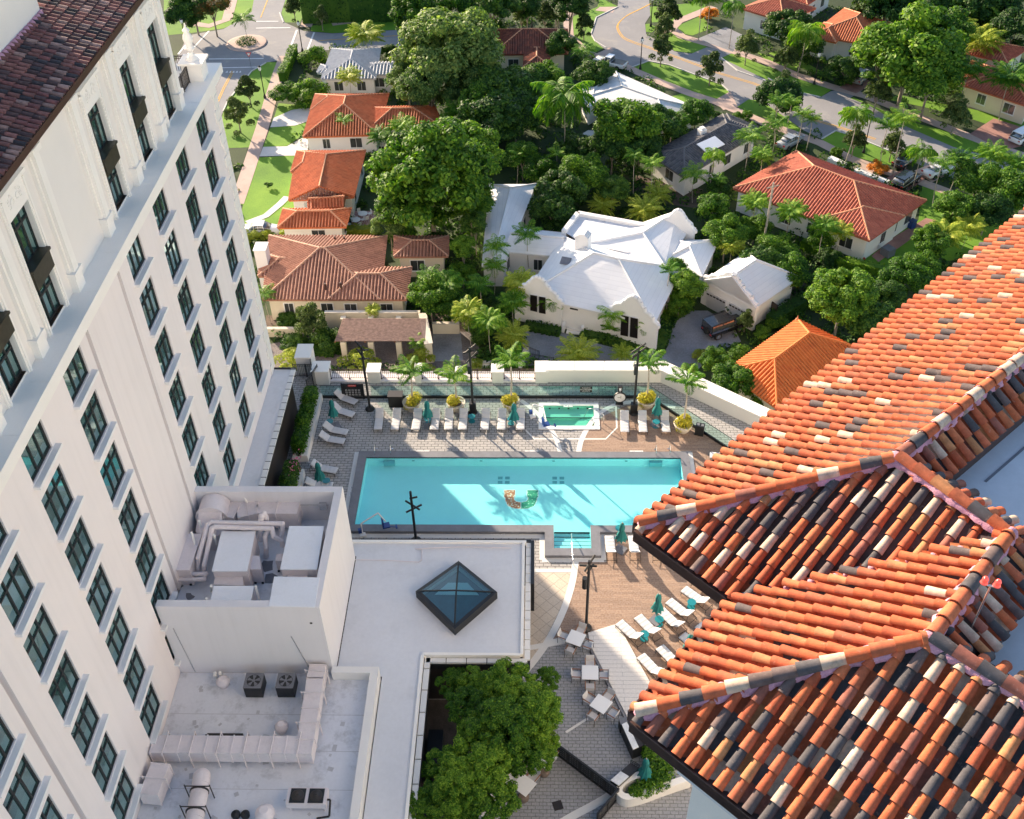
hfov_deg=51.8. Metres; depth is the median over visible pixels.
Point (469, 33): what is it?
tree
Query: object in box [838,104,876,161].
palm tree
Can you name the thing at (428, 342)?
garden wall
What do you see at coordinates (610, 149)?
tree
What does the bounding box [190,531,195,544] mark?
support post
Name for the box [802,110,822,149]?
palm tree
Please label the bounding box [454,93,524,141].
tree
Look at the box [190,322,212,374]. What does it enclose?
window
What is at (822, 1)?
window
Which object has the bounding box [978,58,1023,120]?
palm tree
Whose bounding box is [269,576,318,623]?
air hood
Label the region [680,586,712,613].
sun lounger
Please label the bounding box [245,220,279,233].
parked car
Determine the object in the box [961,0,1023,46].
tree
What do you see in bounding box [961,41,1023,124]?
house
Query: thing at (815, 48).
tree
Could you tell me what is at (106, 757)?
window
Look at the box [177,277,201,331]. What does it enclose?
window
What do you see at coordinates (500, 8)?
tree
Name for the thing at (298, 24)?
street lamp
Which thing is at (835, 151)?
bush
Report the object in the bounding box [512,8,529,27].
tree
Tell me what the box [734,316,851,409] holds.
pavilion
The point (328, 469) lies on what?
sun lounger
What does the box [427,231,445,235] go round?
bush
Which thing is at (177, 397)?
window
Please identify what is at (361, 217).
patio
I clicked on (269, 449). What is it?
annex
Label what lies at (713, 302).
garage door
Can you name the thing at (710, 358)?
tree
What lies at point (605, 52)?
path
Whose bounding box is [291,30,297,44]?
road marking
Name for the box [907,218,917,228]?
recycling bin
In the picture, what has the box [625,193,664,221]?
palm tree
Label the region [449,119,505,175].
tree
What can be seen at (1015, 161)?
palm tree
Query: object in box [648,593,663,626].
closed umbrella
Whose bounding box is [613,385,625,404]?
deck clock
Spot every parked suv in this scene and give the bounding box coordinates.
[853,68,869,84]
[890,169,921,190]
[1008,126,1023,145]
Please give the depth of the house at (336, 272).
117.08 m
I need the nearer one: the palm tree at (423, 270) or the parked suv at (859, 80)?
the palm tree at (423, 270)
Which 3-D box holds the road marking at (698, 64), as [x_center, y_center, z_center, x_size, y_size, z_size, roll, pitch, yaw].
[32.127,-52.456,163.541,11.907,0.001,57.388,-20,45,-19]
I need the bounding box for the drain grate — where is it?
[552,800,563,810]
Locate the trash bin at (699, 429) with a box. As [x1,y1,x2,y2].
[694,422,704,436]
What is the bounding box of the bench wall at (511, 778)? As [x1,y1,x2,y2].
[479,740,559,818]
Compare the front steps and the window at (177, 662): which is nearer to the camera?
the window at (177, 662)
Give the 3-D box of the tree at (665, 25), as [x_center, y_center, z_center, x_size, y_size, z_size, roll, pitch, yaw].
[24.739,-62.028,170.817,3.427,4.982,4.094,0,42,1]
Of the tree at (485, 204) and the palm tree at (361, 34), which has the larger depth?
the palm tree at (361, 34)
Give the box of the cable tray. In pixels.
[205,733,243,735]
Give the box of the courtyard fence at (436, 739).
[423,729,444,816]
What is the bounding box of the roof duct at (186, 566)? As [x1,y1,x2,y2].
[176,534,204,585]
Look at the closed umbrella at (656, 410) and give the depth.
75.78 m
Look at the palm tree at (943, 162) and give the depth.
128.45 m
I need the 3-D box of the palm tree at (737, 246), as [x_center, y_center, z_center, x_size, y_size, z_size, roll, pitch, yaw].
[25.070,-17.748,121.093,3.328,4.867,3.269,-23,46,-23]
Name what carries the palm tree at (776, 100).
on the ground at (370, 196)
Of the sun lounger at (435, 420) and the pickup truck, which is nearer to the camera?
the sun lounger at (435, 420)
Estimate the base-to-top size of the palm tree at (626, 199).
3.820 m
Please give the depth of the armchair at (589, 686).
59.65 m
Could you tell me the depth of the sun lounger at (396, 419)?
77.13 m
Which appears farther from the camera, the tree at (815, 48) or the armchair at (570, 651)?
the tree at (815, 48)
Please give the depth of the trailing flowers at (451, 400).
77.51 m
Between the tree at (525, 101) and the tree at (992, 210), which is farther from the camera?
the tree at (525, 101)
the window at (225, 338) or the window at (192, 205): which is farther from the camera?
the window at (225, 338)
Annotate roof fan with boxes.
[231,810,239,818]
[240,810,249,818]
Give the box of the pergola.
[334,316,425,359]
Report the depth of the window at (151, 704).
52.01 m
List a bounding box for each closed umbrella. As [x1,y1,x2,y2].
[314,461,325,484]
[328,398,341,426]
[422,399,432,429]
[508,402,520,433]
[615,522,627,554]
[637,758,651,781]
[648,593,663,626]
[650,396,661,427]
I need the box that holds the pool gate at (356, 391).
[340,383,364,398]
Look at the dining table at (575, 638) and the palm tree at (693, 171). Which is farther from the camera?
the palm tree at (693, 171)
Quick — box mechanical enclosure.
[155,486,354,673]
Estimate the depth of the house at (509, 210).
122.64 m
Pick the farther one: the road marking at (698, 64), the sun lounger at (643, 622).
the road marking at (698, 64)
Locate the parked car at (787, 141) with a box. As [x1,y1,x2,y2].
[775,132,804,150]
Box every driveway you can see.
[260,138,307,155]
[270,108,309,126]
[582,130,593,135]
[839,80,870,92]
[872,218,932,261]
[887,169,924,190]
[970,118,1023,148]
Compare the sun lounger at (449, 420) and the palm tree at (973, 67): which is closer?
the sun lounger at (449, 420)
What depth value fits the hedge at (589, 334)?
112.87 m
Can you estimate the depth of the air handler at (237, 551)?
55.53 m
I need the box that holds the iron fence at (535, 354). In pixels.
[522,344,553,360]
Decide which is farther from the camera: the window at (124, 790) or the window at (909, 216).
the window at (909, 216)
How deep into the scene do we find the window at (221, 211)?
63.74 m
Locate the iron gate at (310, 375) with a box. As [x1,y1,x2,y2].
[292,358,317,385]
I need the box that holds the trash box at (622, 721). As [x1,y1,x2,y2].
[618,717,627,732]
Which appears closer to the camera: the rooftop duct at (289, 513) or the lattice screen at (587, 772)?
the lattice screen at (587, 772)
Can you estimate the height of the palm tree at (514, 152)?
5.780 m
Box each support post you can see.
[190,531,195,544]
[254,585,260,599]
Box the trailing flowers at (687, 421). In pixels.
[674,413,692,431]
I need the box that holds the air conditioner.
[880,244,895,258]
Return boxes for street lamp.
[258,65,265,98]
[297,20,303,51]
[639,37,643,69]
[813,52,820,84]
[862,121,869,152]
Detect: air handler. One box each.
[212,531,259,585]
[280,526,324,576]
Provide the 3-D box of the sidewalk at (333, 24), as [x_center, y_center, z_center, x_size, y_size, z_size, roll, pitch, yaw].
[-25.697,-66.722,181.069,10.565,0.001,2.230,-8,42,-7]
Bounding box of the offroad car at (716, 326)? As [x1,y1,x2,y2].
[701,310,743,339]
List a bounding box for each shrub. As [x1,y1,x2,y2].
[267,81,299,102]
[291,78,330,109]
[660,305,671,319]
[680,363,697,372]
[691,348,706,362]
[727,341,749,359]
[753,324,771,339]
[765,316,789,328]
[803,230,836,250]
[812,247,842,267]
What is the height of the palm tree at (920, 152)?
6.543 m
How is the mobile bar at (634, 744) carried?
on the dark paving
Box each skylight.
[416,561,496,634]
[696,136,724,152]
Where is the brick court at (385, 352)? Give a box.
[271,331,478,369]
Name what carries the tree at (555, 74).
on the ground at (370, 196)
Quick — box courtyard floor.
[421,700,489,817]
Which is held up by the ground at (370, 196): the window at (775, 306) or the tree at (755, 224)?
the tree at (755, 224)
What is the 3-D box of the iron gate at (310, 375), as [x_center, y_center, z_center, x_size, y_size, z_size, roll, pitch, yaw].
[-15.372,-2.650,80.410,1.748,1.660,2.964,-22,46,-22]
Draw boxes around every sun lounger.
[304,476,333,485]
[309,459,338,476]
[317,430,345,447]
[321,420,348,435]
[332,388,358,407]
[334,401,355,418]
[373,408,384,431]
[390,408,402,431]
[411,408,422,431]
[429,408,441,429]
[444,408,453,431]
[458,408,468,429]
[480,408,490,431]
[496,408,506,429]
[516,408,524,429]
[604,536,616,562]
[615,619,645,648]
[619,410,629,434]
[627,536,640,562]
[634,614,663,643]
[637,410,647,434]
[637,653,664,677]
[655,644,674,661]
[657,607,686,637]
[659,410,670,434]
[665,598,696,623]
[678,632,688,643]
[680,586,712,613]
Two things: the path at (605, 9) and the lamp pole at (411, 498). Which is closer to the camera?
the lamp pole at (411, 498)
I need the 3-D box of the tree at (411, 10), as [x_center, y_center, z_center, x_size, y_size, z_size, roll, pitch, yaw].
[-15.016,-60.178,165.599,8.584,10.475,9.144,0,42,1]
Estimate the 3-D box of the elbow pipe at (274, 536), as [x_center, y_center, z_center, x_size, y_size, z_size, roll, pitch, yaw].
[-14.701,7.161,56.864,4.636,1.949,1.870,-15,43,-15]
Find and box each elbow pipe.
[195,520,284,571]
[201,524,285,570]
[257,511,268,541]
[262,531,269,558]
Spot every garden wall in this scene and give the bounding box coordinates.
[267,327,303,336]
[324,310,419,328]
[418,313,432,362]
[432,322,459,333]
[468,361,498,367]
[518,346,528,367]
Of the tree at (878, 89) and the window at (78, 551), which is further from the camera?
the tree at (878, 89)
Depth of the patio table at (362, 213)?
132.42 m
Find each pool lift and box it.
[358,512,397,537]
[529,404,555,426]
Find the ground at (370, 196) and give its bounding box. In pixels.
[160,0,1023,383]
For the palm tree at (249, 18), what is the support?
on the roundabout island
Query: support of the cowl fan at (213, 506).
on the mechanical enclosure
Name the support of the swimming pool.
in the pool deck at (361, 435)
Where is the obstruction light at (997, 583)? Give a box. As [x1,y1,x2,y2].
[971,576,1001,627]
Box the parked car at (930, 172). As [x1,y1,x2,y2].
[921,163,954,179]
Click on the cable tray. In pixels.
(225, 734)
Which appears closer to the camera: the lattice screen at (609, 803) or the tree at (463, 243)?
the lattice screen at (609, 803)
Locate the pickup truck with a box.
[593,53,628,69]
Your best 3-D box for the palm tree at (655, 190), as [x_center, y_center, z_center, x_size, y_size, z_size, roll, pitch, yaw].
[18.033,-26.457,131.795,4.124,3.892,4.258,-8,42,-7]
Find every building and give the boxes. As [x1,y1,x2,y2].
[338,539,534,818]
[627,207,1023,818]
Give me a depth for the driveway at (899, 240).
127.36 m
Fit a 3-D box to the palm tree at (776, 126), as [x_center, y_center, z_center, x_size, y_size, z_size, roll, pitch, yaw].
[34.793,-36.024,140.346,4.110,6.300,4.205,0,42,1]
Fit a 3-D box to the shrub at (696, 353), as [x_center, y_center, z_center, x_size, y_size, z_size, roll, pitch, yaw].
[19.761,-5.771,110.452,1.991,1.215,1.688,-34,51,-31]
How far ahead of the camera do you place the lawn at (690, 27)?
176.82 m
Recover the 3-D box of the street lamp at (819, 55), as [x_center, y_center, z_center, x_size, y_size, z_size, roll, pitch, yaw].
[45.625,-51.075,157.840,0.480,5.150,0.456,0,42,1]
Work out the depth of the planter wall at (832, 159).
138.64 m
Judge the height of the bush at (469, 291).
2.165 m
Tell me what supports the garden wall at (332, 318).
on the ground at (370, 196)
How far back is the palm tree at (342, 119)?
142.88 m
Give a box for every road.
[175,0,403,114]
[592,0,1023,205]
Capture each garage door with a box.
[706,291,725,311]
[729,302,743,314]
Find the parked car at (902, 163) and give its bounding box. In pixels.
[891,153,919,169]
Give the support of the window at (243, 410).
in the hotel
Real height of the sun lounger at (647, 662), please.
0.830 m
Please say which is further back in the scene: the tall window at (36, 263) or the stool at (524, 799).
the stool at (524, 799)
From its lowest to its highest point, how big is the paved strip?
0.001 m
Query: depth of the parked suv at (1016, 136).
143.59 m
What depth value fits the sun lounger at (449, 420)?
77.03 m
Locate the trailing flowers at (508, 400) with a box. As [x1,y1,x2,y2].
[501,392,518,407]
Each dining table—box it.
[516,775,536,796]
[565,629,585,648]
[582,665,597,682]
[589,694,612,714]
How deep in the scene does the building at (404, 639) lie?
58.12 m
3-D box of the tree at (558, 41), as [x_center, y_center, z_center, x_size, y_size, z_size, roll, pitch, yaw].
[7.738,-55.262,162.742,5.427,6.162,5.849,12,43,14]
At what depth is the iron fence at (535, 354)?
110.26 m
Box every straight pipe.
[178,576,206,581]
[192,571,207,575]
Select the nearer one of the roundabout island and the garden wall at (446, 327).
the garden wall at (446, 327)
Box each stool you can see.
[518,793,528,802]
[540,768,549,777]
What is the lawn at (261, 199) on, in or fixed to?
on the ground at (370, 196)
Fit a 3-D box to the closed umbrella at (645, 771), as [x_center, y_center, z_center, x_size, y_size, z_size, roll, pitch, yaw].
[6.909,18.824,54.913,0.807,2.680,0.807,14,44,16]
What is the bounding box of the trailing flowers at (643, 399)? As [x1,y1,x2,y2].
[637,390,655,407]
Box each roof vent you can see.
[216,675,229,688]
[255,804,274,818]
[274,720,288,733]
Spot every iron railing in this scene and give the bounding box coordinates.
[329,368,367,381]
[380,368,414,381]
[421,368,452,381]
[463,369,491,381]
[504,368,534,381]
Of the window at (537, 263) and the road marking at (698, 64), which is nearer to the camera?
the window at (537, 263)
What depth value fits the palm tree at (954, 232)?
121.18 m
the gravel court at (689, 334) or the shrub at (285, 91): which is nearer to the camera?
the gravel court at (689, 334)
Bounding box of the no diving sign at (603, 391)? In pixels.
[593,387,613,393]
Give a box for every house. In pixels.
[253,234,449,319]
[277,149,365,235]
[302,93,440,152]
[316,48,395,93]
[482,183,564,285]
[494,28,568,69]
[515,208,715,353]
[582,71,690,135]
[653,113,757,195]
[733,150,926,260]
[743,0,828,39]
[810,7,891,59]
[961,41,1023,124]
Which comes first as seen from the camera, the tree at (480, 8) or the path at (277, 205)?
the path at (277, 205)
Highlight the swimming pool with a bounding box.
[348,451,690,557]
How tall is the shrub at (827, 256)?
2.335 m
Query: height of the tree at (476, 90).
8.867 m
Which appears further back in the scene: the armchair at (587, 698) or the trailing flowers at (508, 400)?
the trailing flowers at (508, 400)
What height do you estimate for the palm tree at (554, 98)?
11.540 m
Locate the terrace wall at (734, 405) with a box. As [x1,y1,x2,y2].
[545,361,770,425]
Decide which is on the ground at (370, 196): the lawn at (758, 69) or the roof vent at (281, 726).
the lawn at (758, 69)
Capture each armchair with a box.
[526,768,540,787]
[557,627,568,642]
[564,644,576,660]
[571,668,580,682]
[575,621,586,633]
[582,638,594,652]
[582,690,595,704]
[585,655,594,664]
[585,681,594,694]
[586,709,599,725]
[599,668,609,683]
[602,687,615,700]
[606,706,619,719]
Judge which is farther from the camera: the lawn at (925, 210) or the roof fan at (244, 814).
the lawn at (925, 210)
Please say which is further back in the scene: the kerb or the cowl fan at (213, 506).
the kerb
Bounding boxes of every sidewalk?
[193,0,236,27]
[236,56,284,203]
[300,23,311,26]
[332,22,356,25]
[563,12,596,56]
[625,64,1012,215]
[670,6,1023,156]
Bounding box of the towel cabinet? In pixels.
[387,390,402,406]
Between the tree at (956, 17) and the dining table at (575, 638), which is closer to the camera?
the dining table at (575, 638)
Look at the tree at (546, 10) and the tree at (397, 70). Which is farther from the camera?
the tree at (546, 10)
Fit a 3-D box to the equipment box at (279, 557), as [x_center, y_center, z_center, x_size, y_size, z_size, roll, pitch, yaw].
[-12.415,8.209,56.606,0.422,0.850,0.612,0,42,1]
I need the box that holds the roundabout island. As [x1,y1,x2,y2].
[227,35,266,51]
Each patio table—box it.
[351,217,360,221]
[358,211,367,215]
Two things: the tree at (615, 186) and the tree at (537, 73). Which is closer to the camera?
the tree at (615, 186)
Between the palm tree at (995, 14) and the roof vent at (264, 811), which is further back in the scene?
the palm tree at (995, 14)
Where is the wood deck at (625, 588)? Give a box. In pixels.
[553,404,722,680]
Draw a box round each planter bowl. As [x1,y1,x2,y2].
[402,396,420,411]
[447,396,465,412]
[502,395,519,410]
[637,398,655,409]
[674,418,692,433]
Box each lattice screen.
[557,745,618,795]
[596,788,619,818]
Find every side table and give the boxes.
[322,478,329,482]
[468,414,474,422]
[507,417,513,425]
[640,630,648,641]
[652,419,659,428]
[655,615,663,626]
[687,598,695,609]
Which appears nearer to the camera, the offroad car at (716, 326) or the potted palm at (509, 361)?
the potted palm at (509, 361)
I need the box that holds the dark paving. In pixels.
[495,643,689,818]
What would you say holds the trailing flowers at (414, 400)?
in the planter bowl at (410, 408)
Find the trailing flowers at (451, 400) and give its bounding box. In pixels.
[446,394,460,407]
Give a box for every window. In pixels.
[0,167,69,336]
[0,290,32,408]
[0,522,20,573]
[0,554,45,636]
[0,717,26,797]
[3,755,51,818]
[21,421,62,489]
[23,604,68,684]
[39,796,74,818]
[41,465,84,542]
[48,652,89,726]
[63,347,98,409]
[65,517,103,590]
[71,694,109,765]
[76,68,131,219]
[80,391,117,461]
[86,564,122,633]
[92,732,126,801]
[100,442,134,509]
[105,607,138,673]
[109,26,157,170]
[111,768,142,818]
[118,488,149,553]
[123,647,154,710]
[126,235,153,287]
[135,532,164,593]
[138,0,172,127]
[139,277,168,337]
[140,682,168,744]
[151,572,178,631]
[152,189,176,237]
[155,326,181,384]
[164,230,189,286]
[165,636,180,665]
[169,371,193,427]
[176,148,197,192]
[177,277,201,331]
[182,414,205,467]
[186,187,208,240]
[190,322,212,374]
[194,453,215,485]
[196,110,215,152]
[198,234,219,284]
[201,364,222,414]
[205,149,225,198]
[209,277,229,326]
[212,403,232,451]
[216,193,235,242]
[219,318,238,365]
[222,440,241,485]
[226,237,244,283]
[229,357,247,402]
[235,278,252,322]
[238,393,255,437]
[244,314,260,358]
[252,350,268,393]
[283,303,295,313]
[311,229,325,235]
[320,303,333,314]
[322,138,331,149]
[333,81,344,91]
[343,303,357,309]
[349,137,363,148]
[356,81,366,91]
[375,77,385,87]
[380,303,393,309]
[410,260,425,271]
[506,257,509,273]
[508,59,518,65]
[530,294,537,311]
[532,259,542,270]
[539,296,545,313]
[620,315,629,336]
[629,317,638,338]
[664,167,673,183]
[692,177,698,185]
[707,162,714,176]
[723,152,731,166]
[742,142,748,155]
[759,20,765,30]
[770,301,777,311]
[777,211,791,226]
[804,221,812,233]
[819,0,824,8]
[837,236,853,250]
[847,46,857,55]
[878,230,886,244]
[902,212,912,226]
[974,93,986,106]
[1001,102,1015,115]
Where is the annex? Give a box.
[239,367,297,485]
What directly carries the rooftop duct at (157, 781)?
on the service roof
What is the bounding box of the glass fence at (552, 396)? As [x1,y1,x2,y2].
[322,386,733,447]
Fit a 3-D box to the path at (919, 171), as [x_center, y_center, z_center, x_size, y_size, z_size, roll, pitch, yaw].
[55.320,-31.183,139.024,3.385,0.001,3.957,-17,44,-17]
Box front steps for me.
[562,321,583,334]
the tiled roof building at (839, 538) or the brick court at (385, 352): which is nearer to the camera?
the tiled roof building at (839, 538)
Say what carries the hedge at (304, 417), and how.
in the planter wall at (305, 457)
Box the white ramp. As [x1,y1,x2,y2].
[588,624,649,716]
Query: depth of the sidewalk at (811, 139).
150.53 m
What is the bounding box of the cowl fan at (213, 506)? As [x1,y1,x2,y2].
[195,493,230,549]
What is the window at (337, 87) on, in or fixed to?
in the house at (371, 66)
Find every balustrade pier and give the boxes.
[294,344,314,372]
[310,361,331,384]
[366,363,381,382]
[415,363,421,382]
[491,363,503,382]
[535,361,548,382]
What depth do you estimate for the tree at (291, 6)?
178.64 m
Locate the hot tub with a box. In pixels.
[539,403,599,429]
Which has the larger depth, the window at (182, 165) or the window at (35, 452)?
the window at (182, 165)
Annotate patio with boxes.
[351,211,375,225]
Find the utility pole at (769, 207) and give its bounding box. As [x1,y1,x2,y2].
[764,182,778,236]
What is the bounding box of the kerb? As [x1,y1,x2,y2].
[223,6,887,150]
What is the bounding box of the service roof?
[137,666,380,818]
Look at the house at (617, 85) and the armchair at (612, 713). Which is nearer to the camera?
the armchair at (612, 713)
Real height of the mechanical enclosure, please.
6.000 m
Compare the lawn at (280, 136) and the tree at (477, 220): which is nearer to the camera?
the tree at (477, 220)
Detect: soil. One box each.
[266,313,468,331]
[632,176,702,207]
[790,283,806,298]
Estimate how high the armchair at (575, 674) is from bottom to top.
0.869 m
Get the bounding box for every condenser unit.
[243,673,266,696]
[275,673,297,696]
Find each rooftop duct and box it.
[140,762,174,805]
[149,730,315,768]
[222,500,302,530]
[295,664,329,747]
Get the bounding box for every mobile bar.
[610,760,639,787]
[621,721,644,758]
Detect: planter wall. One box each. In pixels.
[292,393,322,461]
[295,469,304,485]
[827,156,889,184]
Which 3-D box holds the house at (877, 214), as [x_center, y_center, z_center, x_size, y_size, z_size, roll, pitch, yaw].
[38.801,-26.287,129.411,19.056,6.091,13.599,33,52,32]
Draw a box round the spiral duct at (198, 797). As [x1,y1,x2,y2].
[179,768,214,818]
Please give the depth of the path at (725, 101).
155.65 m
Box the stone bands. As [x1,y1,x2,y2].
[346,399,694,818]
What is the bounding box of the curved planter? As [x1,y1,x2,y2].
[616,771,690,806]
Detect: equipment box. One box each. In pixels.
[214,577,244,585]
[250,556,264,583]
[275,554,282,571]
[287,575,307,576]
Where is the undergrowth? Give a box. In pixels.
[232,0,1022,370]
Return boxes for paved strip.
[534,549,571,567]
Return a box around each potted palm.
[389,354,431,397]
[433,355,471,398]
[491,341,530,395]
[631,346,668,397]
[665,362,708,418]
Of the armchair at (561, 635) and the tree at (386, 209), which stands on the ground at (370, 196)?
the tree at (386, 209)
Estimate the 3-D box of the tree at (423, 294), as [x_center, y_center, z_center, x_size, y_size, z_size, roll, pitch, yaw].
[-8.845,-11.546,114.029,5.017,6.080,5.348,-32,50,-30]
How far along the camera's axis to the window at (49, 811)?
41.35 m
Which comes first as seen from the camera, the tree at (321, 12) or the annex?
the annex
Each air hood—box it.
[210,586,256,599]
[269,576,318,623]
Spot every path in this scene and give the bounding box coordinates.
[246,196,287,223]
[523,573,569,659]
[596,7,614,12]
[596,47,613,55]
[714,91,737,109]
[852,161,884,175]
[914,164,943,181]
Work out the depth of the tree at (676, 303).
114.21 m
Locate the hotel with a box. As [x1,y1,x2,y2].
[0,0,274,818]
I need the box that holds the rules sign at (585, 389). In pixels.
[580,387,591,391]
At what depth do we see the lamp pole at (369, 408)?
76.11 m
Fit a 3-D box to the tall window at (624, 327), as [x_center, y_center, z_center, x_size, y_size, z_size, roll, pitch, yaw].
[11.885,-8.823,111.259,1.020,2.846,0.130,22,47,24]
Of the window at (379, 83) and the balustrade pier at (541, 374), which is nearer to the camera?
the balustrade pier at (541, 374)
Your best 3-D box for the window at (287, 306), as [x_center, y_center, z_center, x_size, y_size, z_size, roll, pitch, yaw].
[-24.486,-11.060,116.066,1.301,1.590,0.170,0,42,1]
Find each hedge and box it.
[277,43,297,81]
[279,223,379,235]
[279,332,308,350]
[290,385,318,455]
[300,0,403,23]
[305,337,341,356]
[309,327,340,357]
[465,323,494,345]
[524,320,561,336]
[579,328,651,352]
[627,745,676,799]
[656,306,693,353]
[765,280,814,329]
[799,237,885,276]
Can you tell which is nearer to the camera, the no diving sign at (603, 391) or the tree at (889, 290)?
the no diving sign at (603, 391)
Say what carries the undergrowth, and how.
on the ground at (370, 196)
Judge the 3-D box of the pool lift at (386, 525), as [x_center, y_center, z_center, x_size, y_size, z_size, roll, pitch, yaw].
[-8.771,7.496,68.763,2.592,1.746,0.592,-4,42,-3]
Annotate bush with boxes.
[246,229,261,244]
[256,229,272,240]
[263,182,272,187]
[273,347,296,366]
[276,311,296,326]
[277,449,301,485]
[297,45,327,64]
[336,346,382,370]
[380,44,397,57]
[405,348,435,370]
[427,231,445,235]
[462,286,488,300]
[466,358,482,370]
[481,295,508,314]
[699,6,719,18]
[732,110,752,120]
[830,147,842,157]
[866,159,889,174]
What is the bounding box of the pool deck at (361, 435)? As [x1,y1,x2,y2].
[287,371,751,795]
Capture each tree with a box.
[163,5,200,27]
[167,0,219,35]
[192,0,231,36]
[223,95,254,136]
[230,8,255,40]
[234,74,260,107]
[258,283,276,322]
[284,0,300,21]
[293,302,327,334]
[313,4,328,29]
[334,112,352,124]
[335,63,363,90]
[343,20,385,47]
[363,116,498,231]
[365,123,393,148]
[365,302,380,316]
[370,210,405,250]
[374,189,447,235]
[386,62,415,105]
[386,111,417,156]
[387,0,439,32]
[387,6,505,103]
[393,60,462,106]
[406,271,455,323]
[407,332,425,350]
[408,656,563,818]
[416,264,439,282]
[429,0,473,14]
[432,268,467,316]
[434,287,470,321]
[439,99,460,119]
[443,187,495,236]
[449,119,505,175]
[449,234,476,280]
[449,262,476,287]
[450,294,486,346]
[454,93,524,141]
[457,81,503,102]
[458,50,504,96]
[459,64,532,99]
[460,210,487,256]
[462,6,492,24]
[464,273,494,298]
[469,304,508,352]
[471,0,525,28]
[480,255,507,294]
[482,233,510,256]
[493,318,529,351]
[496,288,530,322]
[500,140,540,179]
[501,90,546,141]
[502,266,535,295]
[503,62,548,97]
[507,142,526,181]
[508,0,541,27]
[511,220,542,267]
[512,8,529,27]
[521,155,559,180]
[525,59,566,97]
[527,192,577,230]
[530,76,595,141]
[533,169,589,206]
[536,1,556,27]
[536,299,562,311]
[544,28,580,57]
[545,141,565,157]
[548,0,589,35]
[549,131,589,160]
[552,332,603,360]
[558,152,609,188]
[570,43,597,58]
[571,58,615,86]
[574,10,594,40]
[585,130,634,174]
[586,189,619,216]
[591,97,665,165]
[594,174,629,210]
[596,305,626,327]
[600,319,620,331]
[601,174,630,203]
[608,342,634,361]
[616,135,662,177]
[622,147,645,193]
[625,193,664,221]
[639,178,673,210]
[640,153,665,192]
[648,33,672,66]
[652,103,685,144]
[653,0,682,23]
[654,11,674,37]
[659,258,681,309]
[663,108,690,141]
[667,257,688,269]
[667,293,694,314]
[669,268,708,299]
[679,161,710,202]
[680,99,714,128]
[692,0,713,39]
[695,50,723,85]
[696,192,730,221]
[698,345,729,374]
[700,0,723,34]
[701,212,749,262]
[702,147,726,182]
[705,175,736,195]
[709,172,727,184]
[712,359,755,396]
[717,236,746,262]
[720,0,745,46]
[731,121,767,167]
[734,28,758,64]
[736,214,774,244]
[736,308,754,332]
[737,187,771,216]
[739,244,783,265]
[749,144,775,170]
[750,395,763,405]
[752,77,803,114]
[753,232,799,254]
[760,112,790,150]
[762,8,813,41]
[765,89,791,139]
[771,198,809,230]
[772,40,801,72]
[773,251,813,288]
[774,69,790,79]
[781,34,825,64]
[782,94,802,133]
[786,20,825,74]
[792,105,814,150]
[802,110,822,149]
[803,267,879,335]
[807,213,841,254]
[823,54,860,85]
[828,219,854,249]
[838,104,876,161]
[841,124,868,156]
[843,300,894,336]
[848,0,968,105]
[850,0,914,22]
[851,55,907,100]
[861,71,892,111]
[873,111,904,160]
[873,279,907,307]
[875,256,933,294]
[880,127,906,161]
[885,102,921,174]
[893,0,951,22]
[900,138,938,186]
[901,54,966,117]
[903,249,942,277]
[910,223,953,258]
[927,5,976,44]
[927,150,957,205]
[929,218,968,248]
[931,189,976,226]
[940,0,990,22]
[940,92,972,134]
[943,146,976,189]
[951,159,1001,196]
[953,213,987,247]
[958,51,989,92]
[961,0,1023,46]
[962,22,1006,55]
[967,192,1014,234]
[973,139,1013,191]
[975,166,1023,210]
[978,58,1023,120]
[981,6,1023,34]
[990,6,1023,47]
[1001,150,1023,171]
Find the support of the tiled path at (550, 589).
on the pool deck at (361, 435)
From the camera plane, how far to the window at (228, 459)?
65.18 m
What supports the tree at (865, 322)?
on the ground at (370, 196)
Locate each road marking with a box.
[217,58,263,58]
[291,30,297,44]
[307,32,314,48]
[616,4,874,139]
[618,4,875,138]
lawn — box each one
[164,0,253,34]
[222,62,275,133]
[226,126,255,147]
[232,64,275,129]
[242,157,293,223]
[249,155,294,187]
[263,122,305,146]
[274,103,310,116]
[281,0,301,21]
[311,22,397,32]
[573,7,604,51]
[598,0,616,6]
[635,62,727,97]
[645,24,654,31]
[650,2,705,21]
[666,32,705,52]
[672,93,699,101]
[678,17,709,34]
[722,53,767,79]
[738,99,800,131]
[758,53,796,70]
[768,66,830,95]
[769,51,833,80]
[822,132,894,164]
[849,219,945,283]
[851,97,984,151]
[892,95,1023,126]
[918,186,1002,260]
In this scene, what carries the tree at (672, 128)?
on the ground at (370, 196)
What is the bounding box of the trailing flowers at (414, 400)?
[403,391,421,409]
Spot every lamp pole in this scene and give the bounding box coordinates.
[354,340,373,411]
[405,491,421,538]
[463,344,477,414]
[579,555,596,632]
[629,343,646,415]
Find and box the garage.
[700,254,797,330]
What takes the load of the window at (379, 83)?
in the house at (371, 66)
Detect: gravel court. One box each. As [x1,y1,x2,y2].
[433,332,462,360]
[522,311,740,372]
[699,27,741,51]
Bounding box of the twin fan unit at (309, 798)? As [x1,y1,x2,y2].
[286,787,330,818]

